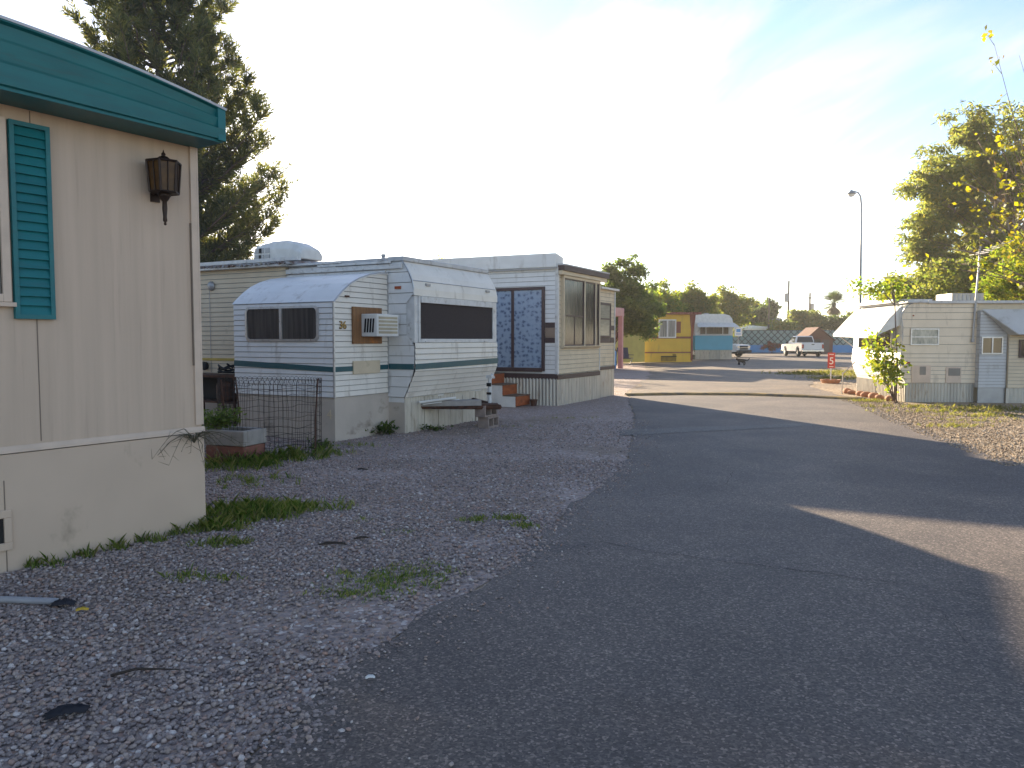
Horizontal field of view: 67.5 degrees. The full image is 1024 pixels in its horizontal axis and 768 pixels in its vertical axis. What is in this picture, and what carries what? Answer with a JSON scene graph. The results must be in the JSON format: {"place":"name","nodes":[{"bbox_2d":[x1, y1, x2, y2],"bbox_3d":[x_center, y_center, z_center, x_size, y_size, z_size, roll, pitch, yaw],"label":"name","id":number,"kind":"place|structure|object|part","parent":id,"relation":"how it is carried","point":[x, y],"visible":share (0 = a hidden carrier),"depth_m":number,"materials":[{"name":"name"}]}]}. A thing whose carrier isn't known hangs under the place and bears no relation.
{"place":"outdoors","nodes":[
{"label":"outdoors","id":0,"kind":"place"},
{"bbox_2d":[0,0,1023,320],"label":"sky","id":1,"kind":"structure","parent":0,"point":[712,142],"materials":[{"name":"white"}]},
{"bbox_2d":[233,353,1022,767],"bbox_3d":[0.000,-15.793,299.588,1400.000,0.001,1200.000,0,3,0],"label":"ground","id":2,"kind":"structure","parent":0,"point":[845,383],"depth_m":25.17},
{"bbox_2d":[54,0,299,263],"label":"pine tree","id":3,"kind":"object","parent":2,"relation":"on","point":[185,39],"visible":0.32,"depth_m":57.41,"materials":[{"name":"green plant"}]},
{"bbox_2d":[240,239,254,258],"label":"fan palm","id":4,"kind":"object","parent":2,"relation":"on","point":[247,243],"visible":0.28,"depth_m":59.33,"materials":[{"name":"green plant"}]},
{"bbox_2d":[0,364,652,767],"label":"gravel yard","id":5,"kind":"structure","parent":2,"relation":"on","point":[616,408],"depth_m":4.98,"materials":[{"name":"grey gravel"}]},
{"bbox_2d":[0,596,58,604],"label":"plastic pipe","id":6,"kind":"object","parent":5,"relation":"on","point":[26,600],"visible":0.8,"depth_m":4.29,"materials":[{"name":"white plastic"}]},
{"bbox_2d":[49,598,77,606],"bbox_3d":[-2.503,1.214,4.279,0.134,0.036,0.085,-1,3,-10],"label":"dark scrap","id":7,"kind":"object","parent":5,"relation":"on","point":[67,601],"visible":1,"depth_m":4.26,"materials":[{"name":"fabric"}]},
{"bbox_2d":[42,703,90,720],"bbox_3d":[-1.760,1.284,3.029,0.168,0.041,0.078,-2,4,-25],"label":"crumpled cloth","id":8,"kind":"object","parent":5,"relation":"on","point":[62,710],"visible":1,"depth_m":3.01,"materials":[{"name":"black fabric"}]},
{"bbox_2d":[75,606,88,610],"bbox_3d":[-2.330,1.218,4.157,0.067,0.024,0.029,-1,3,-15],"label":"yellow scrap","id":9,"kind":"object","parent":5,"relation":"on","point":[81,608],"visible":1,"depth_m":4.15,"materials":[{"name":"yellow plastic"}]},
{"bbox_2d":[0,15,226,573],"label":"mobile home","id":10,"kind":"object","parent":5,"relation":"on","point":[101,382],"visible":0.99,"depth_m":5.30,"materials":[{"name":"beige paint"}]},
{"bbox_2d":[0,116,16,306],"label":"window","id":11,"kind":"structure","parent":10,"relation":"in","point":[5,257],"depth_m":4.84,"materials":[{"name":"white glass"}]},
{"bbox_2d":[145,150,181,224],"bbox_3d":[-2.549,-1.439,5.616,0.251,0.545,0.245,2,4,34],"label":"wall lantern","id":12,"kind":"object","parent":10,"relation":"attached to","point":[163,171],"depth_m":5.55,"materials":[{"name":"brown metal"}]},
{"bbox_2d":[151,429,246,471],"bbox_3d":[-2.470,0.488,5.925,0.799,0.312,0.747,3,4,39],"label":"dry weed","id":13,"kind":"object","parent":10,"relation":"attached to","point":[196,436],"visible":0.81,"depth_m":5.88,"materials":[{"name":"plant"}]},
{"bbox_2d":[110,668,179,676],"bbox_3d":[-1.623,1.271,3.397,0.287,0.023,0.034,-1,3,-11],"label":"twig","id":14,"kind":"object","parent":5,"relation":"on","point":[122,672],"visible":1,"depth_m":3.39,"materials":[{"name":"brown wood"}]},
{"bbox_2d":[203,373,236,425],"bbox_3d":[-5.128,0.280,13.361,1.370,0.900,0.536,2,4,28],"label":"rusty cart","id":15,"kind":"object","parent":5,"relation":"on","point":[209,387],"visible":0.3,"depth_m":13.26,"materials":[{"name":"metal"}]},
{"bbox_2d":[217,363,234,372],"bbox_3d":[-4.838,-0.270,13.194,0.542,0.206,0.372,2,4,28],"label":"coiled hose","id":16,"kind":"object","parent":15,"relation":"on","point":[225,368],"visible":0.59,"depth_m":13.05,"materials":[{"name":"black rubber"}]},
{"bbox_2d":[204,426,266,462],"bbox_3d":[-3.422,0.753,9.504,0.595,0.400,0.435,1,4,20],"label":"planter","id":17,"kind":"object","parent":5,"relation":"on","point":[254,438],"visible":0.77,"depth_m":9.33,"materials":[{"name":"grey brick"}]},
{"bbox_2d":[201,403,247,429],"bbox_3d":[-3.616,0.435,9.441,0.665,0.393,0.514,1,4,23],"label":"potted weed","id":18,"kind":"object","parent":17,"relation":"on","point":[220,420],"visible":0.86,"depth_m":9.44,"materials":[{"name":"green plant"}]},
{"bbox_2d":[200,256,311,422],"bbox_3d":[-5.567,-0.918,16.116,6.452,2.975,3.968,2,4,28],"label":"cream cabin","id":19,"kind":"object","parent":5,"relation":"on","point":[225,285],"visible":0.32,"depth_m":13.88,"materials":[{"name":"beige metal"}]},
{"bbox_2d":[254,240,321,261],"bbox_3d":[-4.407,-2.603,15.053,1.240,0.388,0.623,2,4,28],"label":"rooftop air conditioner","id":20,"kind":"object","parent":19,"relation":"on","point":[288,248],"visible":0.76,"depth_m":14.80,"materials":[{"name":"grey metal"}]},
{"bbox_2d":[217,376,321,454],"bbox_3d":[-3.187,0.420,10.048,1.352,1.003,1.080,0,3,0],"label":"wire cage","id":21,"kind":"object","parent":5,"relation":"on","point":[219,382],"visible":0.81,"depth_m":9.95,"materials":[{"name":"metal"}]},
{"bbox_2d":[23,441,545,602],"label":"grass patches","id":22,"kind":"object","parent":5,"relation":"on","point":[256,509],"depth_m":6.30,"materials":[{"name":"green plant"}]},
{"bbox_2d":[305,436,333,448],"bbox_3d":[-2.656,0.824,10.621,0.407,0.210,0.442,-2,4,-30],"label":"ground shrub","id":23,"kind":"object","parent":5,"relation":"on","point":[325,442],"visible":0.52,"depth_m":10.64,"materials":[{"name":"green plant"}]},
{"bbox_2d":[318,541,345,544],"bbox_3d":[-1.298,1.147,5.535,0.203,0.025,0.037,0,3,-8],"label":"dead leaf","id":24,"kind":"object","parent":5,"relation":"on","point":[330,542],"visible":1,"depth_m":5.53,"materials":[{"name":"brown plant"}]},
{"bbox_2d":[233,254,501,441],"bbox_3d":[-2.536,-0.724,13.324,4.628,3.010,4.008,2,4,28],"label":"travel trailer","id":25,"kind":"object","parent":5,"relation":"on","point":[302,319],"visible":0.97,"depth_m":12.04,"materials":[{"name":"white metal"}]},
{"bbox_3d":[-3.487,-0.908,11.566,1.485,0.530,0.036,2,4,28],"label":"side window","id":26,"kind":"part","parent":25,"relation":"part of","materials":[{"name":"glass"}]},
{"bbox_2d":[361,314,397,336],"bbox_3d":[-2.023,-0.901,11.783,0.308,0.340,0.542,2,4,28],"label":"window air conditioner","id":27,"kind":"object","parent":25,"relation":"attached to","point":[379,325],"depth_m":11.59,"materials":[{"name":"white metal"}]},
{"bbox_2d":[418,397,455,402],"bbox_3d":[-1.218,0.254,12.522,0.723,0.058,0.046,-3,4,-39],"label":"wood lath","id":28,"kind":"object","parent":25,"relation":"on","point":[436,399],"visible":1,"depth_m":12.49,"materials":[{"name":"white paint"}]},
{"bbox_2d":[420,398,455,402],"bbox_3d":[-1.224,0.272,12.640,0.723,0.058,0.046,-3,4,-39],"label":"wood lath","id":29,"kind":"object","parent":25,"relation":"on","point":[437,400],"visible":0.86,"depth_m":12.62,"materials":[{"name":"white paint"}]},
{"bbox_3d":[-0.962,-1.084,13.199,0.185,0.733,2.430,2,4,28],"label":"front window","id":30,"kind":"part","parent":25,"relation":"part of","materials":[{"name":"black glass"}]},
{"bbox_2d":[365,420,399,434],"bbox_3d":[-2.141,0.705,12.127,0.785,0.311,0.703,0,3,0],"label":"ground shrub","id":31,"kind":"object","parent":5,"relation":"on","point":[385,427],"visible":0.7,"depth_m":12.01,"materials":[{"name":"green plant"}]},
{"bbox_2d":[420,423,452,430],"bbox_3d":[-1.242,0.714,12.610,0.573,0.152,0.325,-1,3,-14],"label":"ground shrub","id":32,"kind":"object","parent":5,"relation":"on","point":[436,428],"visible":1,"depth_m":12.58,"materials":[{"name":"green plant"}]},
{"bbox_2d":[478,415,498,428],"bbox_3d":[-0.401,0.643,13.102,0.200,0.195,0.400,2,4,25],"label":"breeze block","id":33,"kind":"object","parent":5,"relation":"on","point":[488,422],"depth_m":12.95,"materials":[{"name":"concrete"}]},
{"bbox_2d":[475,406,496,417],"bbox_3d":[-0.436,0.451,13.009,0.200,0.195,0.400,2,4,30],"label":"breeze block","id":34,"kind":"object","parent":33,"relation":"on","point":[484,412],"depth_m":12.87,"materials":[{"name":"concrete"}]},
{"bbox_2d":[487,372,530,406],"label":"wooden steps","id":35,"kind":"structure","parent":5,"relation":"on","point":[500,395],"depth_m":17.23,"materials":[{"name":"white paint"}]},
{"bbox_2d":[426,253,619,405],"bbox_3d":[-1.992,-1.442,20.974,9.180,3.522,3.962,2,4,28],"label":"park model home","id":36,"kind":"object","parent":5,"relation":"on","point":[555,327],"visible":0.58,"depth_m":17.74,"materials":[{"name":"white"}]},
{"bbox_2d":[495,286,544,371],"bbox_3d":[-0.089,-1.263,17.792,1.870,1.930,0.067,2,4,28],"label":"sliding door","id":37,"kind":"structure","parent":36,"relation":"in","point":[520,311],"depth_m":17.64,"materials":[{"name":"blue glass"}]},
{"bbox_2d":[560,275,600,348],"bbox_3d":[1.672,-1.687,18.369,0.120,1.670,2.290,2,4,28],"label":"bay window","id":38,"kind":"structure","parent":36,"relation":"in","point":[580,297],"depth_m":18.25,"materials":[{"name":"beige"}]},
{"bbox_2d":[600,302,610,336],"bbox_3d":[2.421,-1.662,19.939,0.035,0.900,0.820,2,4,28],"label":"window","id":39,"kind":"structure","parent":36,"relation":"in","point":[605,308],"depth_m":19.96,"materials":[{"name":"white glass"}]},
{"bbox_2d":[530,399,537,405],"bbox_3d":[0.493,0.424,17.377,0.190,0.150,0.185,0,3,0],"label":"flower pot","id":40,"kind":"object","parent":5,"relation":"on","point":[533,402],"visible":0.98,"depth_m":17.32,"materials":[{"name":"ceramic"}]},
{"bbox_2d":[615,307,623,367],"bbox_3d":[2.753,-2.399,40.261,5.620,3.150,3.100,2,4,28],"label":"pink porch","id":41,"kind":"object","parent":5,"relation":"on","point":[619,313],"visible":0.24,"depth_m":39.93,"materials":[{"name":"paint"}]},
{"bbox_2d":[617,347,633,365],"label":"folding chair","id":42,"kind":"object","parent":5,"relation":"on","point":[625,353],"visible":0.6,"depth_m":44.33,"materials":[{"name":"blue fabric"}]},
{"bbox_2d":[503,368,1023,427],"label":"dry grass patches","id":43,"kind":"object","parent":5,"relation":"on","point":[971,408],"visible":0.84,"depth_m":16.42,"materials":[{"name":"beige plant"}]},
{"bbox_2d":[615,331,644,362],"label":"yellow fence","id":44,"kind":"object","parent":2,"relation":"on","point":[634,344],"visible":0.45,"depth_m":49.60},
{"bbox_2d":[600,252,669,364],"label":"leafy tree","id":45,"kind":"object","parent":2,"relation":"on","point":[643,309],"visible":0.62,"depth_m":43.99,"materials":[{"name":"green plant"}]},
{"bbox_2d":[645,289,665,306],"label":"leafy tree","id":46,"kind":"object","parent":2,"relation":"on","point":[659,297],"visible":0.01,"depth_m":57.16,"materials":[{"name":"green plant"}]},
{"bbox_2d":[646,277,690,311],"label":"leafy tree","id":47,"kind":"object","parent":2,"relation":"on","point":[673,304],"visible":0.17,"depth_m":60.98,"materials":[{"name":"green plant"}]},
{"bbox_2d":[669,280,722,313],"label":"leafy tree","id":48,"kind":"object","parent":2,"relation":"on","point":[697,299],"visible":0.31,"depth_m":62.99,"materials":[{"name":"green plant"}]},
{"bbox_2d":[706,283,759,337],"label":"leafy tree","id":49,"kind":"object","parent":2,"relation":"on","point":[734,306],"visible":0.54,"depth_m":76.83,"materials":[{"name":"green plant"}]},
{"bbox_2d":[626,353,852,397],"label":"parking lot","id":50,"kind":"structure","parent":2,"relation":"on","point":[717,375],"depth_m":32.04,"materials":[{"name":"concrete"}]},
{"bbox_2d":[645,312,701,361],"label":"yellow home","id":51,"kind":"object","parent":50,"relation":"on","point":[673,342],"visible":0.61,"depth_m":51.38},
{"bbox_2d":[658,319,675,337],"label":"window","id":52,"kind":"structure","parent":51,"relation":"in","point":[668,329],"depth_m":51.25,"materials":[{"name":"grey glass"}]},
{"bbox_2d":[693,313,738,358],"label":"travel trailer","id":53,"kind":"object","parent":50,"relation":"on","point":[712,336],"visible":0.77,"depth_m":58.48,"materials":[{"name":"white paint"}]},
{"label":"window","id":54,"kind":"part","parent":53,"relation":"part of","materials":[{"name":"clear glass"}]},
{"bbox_2d":[693,344,751,356],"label":"pickup truck","id":55,"kind":"object","parent":50,"relation":"on","point":[738,350],"visible":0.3,"depth_m":65.27,"materials":[{"name":"white paint"}]},
{"bbox_2d":[735,328,741,339],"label":"notice sign","id":56,"kind":"object","parent":50,"relation":"on","point":[738,332],"visible":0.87,"depth_m":74.81,"materials":[{"name":"grey metal"}]},
{"bbox_2d":[736,358,749,364],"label":"cat","id":57,"kind":"object","parent":50,"relation":"on","point":[741,360],"visible":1,"depth_m":44.44},
{"bbox_2d":[781,336,823,356],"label":"pickup truck","id":58,"kind":"object","parent":50,"relation":"on","point":[799,345],"visible":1,"depth_m":68.62,"materials":[{"name":"white paint"}]},
{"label":"rear window","id":59,"kind":"part","parent":58,"relation":"part of","materials":[{"name":"grey glass"}]},
{"bbox_2d":[814,338,820,342],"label":"tool box","id":60,"kind":"object","parent":58,"relation":"on","point":[817,340],"visible":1,"depth_m":66.95,"materials":[{"name":"red metal"}]},
{"bbox_2d":[733,325,767,329],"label":"white building","id":61,"kind":"structure","parent":2,"relation":"on","point":[752,327],"depth_m":95.45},
{"bbox_2d":[743,302,772,325],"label":"leafy tree","id":62,"kind":"object","parent":2,"relation":"on","point":[761,312],"visible":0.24,"depth_m":101.64,"materials":[{"name":"green plant"}]},
{"bbox_2d":[755,322,771,329],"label":"bush","id":63,"kind":"object","parent":2,"relation":"on","point":[760,324],"visible":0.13,"depth_m":96.89,"materials":[{"name":"green plant"}]},
{"bbox_2d":[751,297,782,319],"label":"leafy tree","id":64,"kind":"object","parent":2,"relation":"on","point":[775,306],"visible":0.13,"depth_m":106.65,"materials":[{"name":"green plant"}]},
{"bbox_2d":[768,298,769,327],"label":"utility pole","id":65,"kind":"object","parent":2,"relation":"on","point":[768,312],"visible":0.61,"depth_m":95.09,"materials":[{"name":"wood"}]},
{"bbox_2d":[760,341,781,352],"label":"bush","id":66,"kind":"object","parent":2,"relation":"on","point":[770,346],"visible":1,"depth_m":86.26,"materials":[{"name":"brown plant"}]},
{"bbox_2d":[767,319,802,329],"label":"bush","id":67,"kind":"object","parent":2,"relation":"on","point":[782,325],"visible":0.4,"depth_m":93.75,"materials":[{"name":"green plant"}]},
{"bbox_2d":[784,281,789,319],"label":"utility pole","id":68,"kind":"object","parent":2,"relation":"on","point":[786,297],"visible":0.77,"depth_m":109.30,"materials":[{"name":"wood"}]},
{"bbox_2d":[733,330,853,352],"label":"lattice wall","id":69,"kind":"structure","parent":2,"relation":"on","point":[754,340],"depth_m":89.36,"materials":[{"name":"blue paint"}]},
{"bbox_2d":[782,309,829,329],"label":"bush","id":70,"kind":"object","parent":2,"relation":"on","point":[809,318],"visible":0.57,"depth_m":94.63,"materials":[{"name":"green plant"}]},
{"bbox_2d":[800,293,814,309],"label":"utility pole","id":71,"kind":"object","parent":2,"relation":"on","point":[811,306],"visible":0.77,"depth_m":129.29,"materials":[{"name":"white paint"}]},
{"bbox_2d":[797,327,835,353],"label":"garden shed","id":72,"kind":"structure","parent":2,"relation":"on","point":[827,340],"depth_m":80.60,"materials":[{"name":"brown wood"}]},
{"bbox_2d":[822,340,828,353],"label":"door","id":73,"kind":"structure","parent":72,"relation":"in","point":[826,342],"depth_m":80.61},
{"bbox_2d":[820,353,840,383],"bbox_3d":[11.030,-0.559,26.512,0.680,1.060,0.670,0,3,0],"label":"speed sign","id":74,"kind":"object","parent":2,"relation":"on","point":[831,360],"visible":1,"depth_m":26.46,"materials":[{"name":"metal"}]},
{"bbox_2d":[820,289,845,315],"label":"fan palm","id":75,"kind":"object","parent":2,"relation":"on","point":[835,296],"visible":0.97,"depth_m":97.19,"materials":[{"name":"green plant"}]},
{"bbox_2d":[819,314,850,329],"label":"bush","id":76,"kind":"object","parent":2,"relation":"on","point":[835,322],"visible":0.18,"depth_m":93.11,"materials":[{"name":"green plant"}]},
{"bbox_2d":[847,190,861,308],"bbox_3d":[14.170,-4.170,31.812,0.720,7.661,0.351,0,3,0],"label":"street lamp","id":77,"kind":"object","parent":2,"relation":"on","point":[851,193],"visible":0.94,"depth_m":31.66,"materials":[{"name":"grey metal"}]},
{"bbox_2d":[834,393,1023,465],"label":"gravel verge","id":78,"kind":"structure","parent":2,"relation":"on","point":[1010,432],"depth_m":13.71,"materials":[{"name":"beige gravel"}]},
{"bbox_2d":[843,388,850,393],"bbox_3d":[9.362,0.202,21.380,0.246,0.177,0.276,2,4,34],"label":"border stone","id":79,"kind":"object","parent":78,"relation":"on","point":[845,390],"visible":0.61,"depth_m":21.31,"materials":[{"name":"stone"}]},
{"bbox_2d":[847,390,855,394],"bbox_3d":[9.308,0.232,21.005,0.230,0.137,0.180,2,4,34],"label":"border stone","id":80,"kind":"object","parent":78,"relation":"on","point":[851,392],"visible":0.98,"depth_m":20.94,"materials":[{"name":"stone"}]},
{"bbox_2d":[860,391,870,396],"bbox_3d":[9.255,0.284,20.024,0.281,0.180,0.256,0,3,8],"label":"border stone","id":81,"kind":"object","parent":78,"relation":"on","point":[864,394],"visible":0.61,"depth_m":19.95,"materials":[{"name":"stone"}]},
{"bbox_2d":[868,392,877,398],"bbox_3d":[9.269,0.315,19.601,0.280,0.198,0.275,1,3,17],"label":"border stone","id":82,"kind":"object","parent":78,"relation":"on","point":[872,394],"visible":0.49,"depth_m":19.53,"materials":[{"name":"stone"}]},
{"bbox_2d":[875,394,883,399],"bbox_3d":[9.216,0.333,19.216,0.188,0.140,0.222,-3,5,-43],"label":"border stone","id":83,"kind":"object","parent":78,"relation":"on","point":[879,397],"visible":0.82,"depth_m":19.14,"materials":[{"name":"stone"}]},
{"bbox_2d":[845,273,917,403],"bbox_3d":[9.023,-1.137,18.460,1.522,3.158,2.256,0,3,0],"label":"sapling","id":84,"kind":"object","parent":78,"relation":"on","point":[890,289],"visible":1,"depth_m":18.17,"materials":[{"name":"green plant"}]},
{"bbox_2d":[885,395,892,400],"bbox_3d":[9.220,0.363,18.716,0.208,0.166,0.218,2,4,28],"label":"border stone","id":85,"kind":"object","parent":78,"relation":"on","point":[888,397],"visible":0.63,"depth_m":18.64,"materials":[{"name":"stone"}]},
{"bbox_2d":[833,299,1023,401],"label":"travel trailer","id":86,"kind":"object","parent":78,"relation":"on","point":[934,338],"visible":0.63,"depth_m":18.36,"materials":[{"name":"beige metal"}]},
{"bbox_3d":[9.407,-1.245,19.829,0.085,0.700,2.050,0,3,3],"label":"nose window","id":87,"kind":"part","parent":86,"relation":"part of","materials":[{"name":"glass"}]},
{"bbox_3d":[9.863,-1.127,18.307,0.660,0.400,0.027,0,3,3],"label":"side window","id":88,"kind":"part","parent":86,"relation":"part of","materials":[{"name":"glass"}]},
{"bbox_2d":[936,293,983,300],"bbox_3d":[11.210,-2.155,19.199,0.760,0.190,0.812,0,3,3],"label":"roof cooler","id":89,"kind":"object","parent":86,"relation":"on","point":[957,296],"visible":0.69,"depth_m":18.81,"materials":[{"name":"grey metal"}]},
{"bbox_2d":[971,240,1012,341],"bbox_3d":[11.326,-2.184,18.144,0.812,2.390,0.642,0,3,3],"label":"television antenna","id":90,"kind":"object","parent":86,"relation":"attached to","point":[980,252],"visible":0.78,"depth_m":18.16,"materials":[{"name":"grey metal"}]},
{"bbox_2d":[902,25,1023,290],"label":"sparse tree","id":91,"kind":"object","parent":78,"relation":"on","point":[1012,184],"visible":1,"depth_m":16.81,"materials":[{"name":"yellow plant"}]},
{"bbox_2d":[974,309,1023,402],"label":"lean to room","id":92,"kind":"object","parent":78,"relation":"on","point":[999,362],"visible":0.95,"depth_m":18.10,"materials":[{"name":"white"}]},
{"bbox_2d":[981,337,1002,353],"bbox_3d":[11.337,-0.909,18.092,0.490,0.410,0.028,0,3,3],"label":"window","id":93,"kind":"structure","parent":92,"relation":"in","point":[989,345],"depth_m":18.09,"materials":[{"name":"glass"}]},
{"bbox_2d":[1018,340,1023,357],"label":"front window","id":94,"kind":"structure","parent":92,"relation":"in","point":[1021,342],"depth_m":18.00,"materials":[{"name":"grey glass"}]},
{"bbox_2d":[876,255,1019,300],"bbox_3d":[22.500,-3.481,37.767,8.764,5.797,3.867,0,3,0],"label":"leafy tree","id":95,"kind":"object","parent":2,"relation":"on","point":[958,281],"visible":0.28,"depth_m":37.21,"materials":[{"name":"green plant"}]},
{"bbox_2d":[874,98,1023,300],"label":"eucalyptus tree","id":96,"kind":"object","parent":2,"relation":"on","point":[936,218],"visible":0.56,"depth_m":44.42,"materials":[{"name":"green plant"}]},
{"bbox_2d":[969,229,1023,299],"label":"bush","id":97,"kind":"object","parent":2,"relation":"on","point":[997,288],"visible":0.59,"depth_m":25.13,"materials":[{"name":"green plant"}]},
{"bbox_2d":[245,395,1023,767],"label":"road","id":98,"kind":"structure","parent":0,"point":[667,653],"depth_m":3.99,"materials":[{"name":"grey asphalt"}]},
{"bbox_2d":[365,674,374,678],"bbox_3d":[-0.620,1.277,3.349,0.045,0.018,0.024,-1,3,-15],"label":"white scrap","id":99,"kind":"object","parent":98,"relation":"on","point":[369,676],"visible":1,"depth_m":3.34,"materials":[{"name":"paper"}]},
{"bbox_2d":[246,421,676,767],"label":"scattered road gravel","id":100,"kind":"structure","parent":98,"relation":"on","point":[343,719],"depth_m":4.17,"materials":[{"name":"grey gravel"}]},
{"bbox_2d":[625,392,866,399],"bbox_3d":[6.040,0.285,20.290,6.022,0.069,1.492,1,3,15],"label":"speed hump","id":101,"kind":"object","parent":98,"relation":"on","point":[740,393],"visible":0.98,"depth_m":20.47,"materials":[{"name":"grey asphalt"}]},
{"bbox_2d":[541,413,1020,671],"bbox_3d":[3.669,0.941,9.473,4.821,0.001,13.192,1,3,14],"label":"road crack","id":102,"kind":"object","parent":98,"relation":"on","point":[818,571],"visible":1,"depth_m":5.06,"materials":[{"name":"black asphalt"}]}
]}

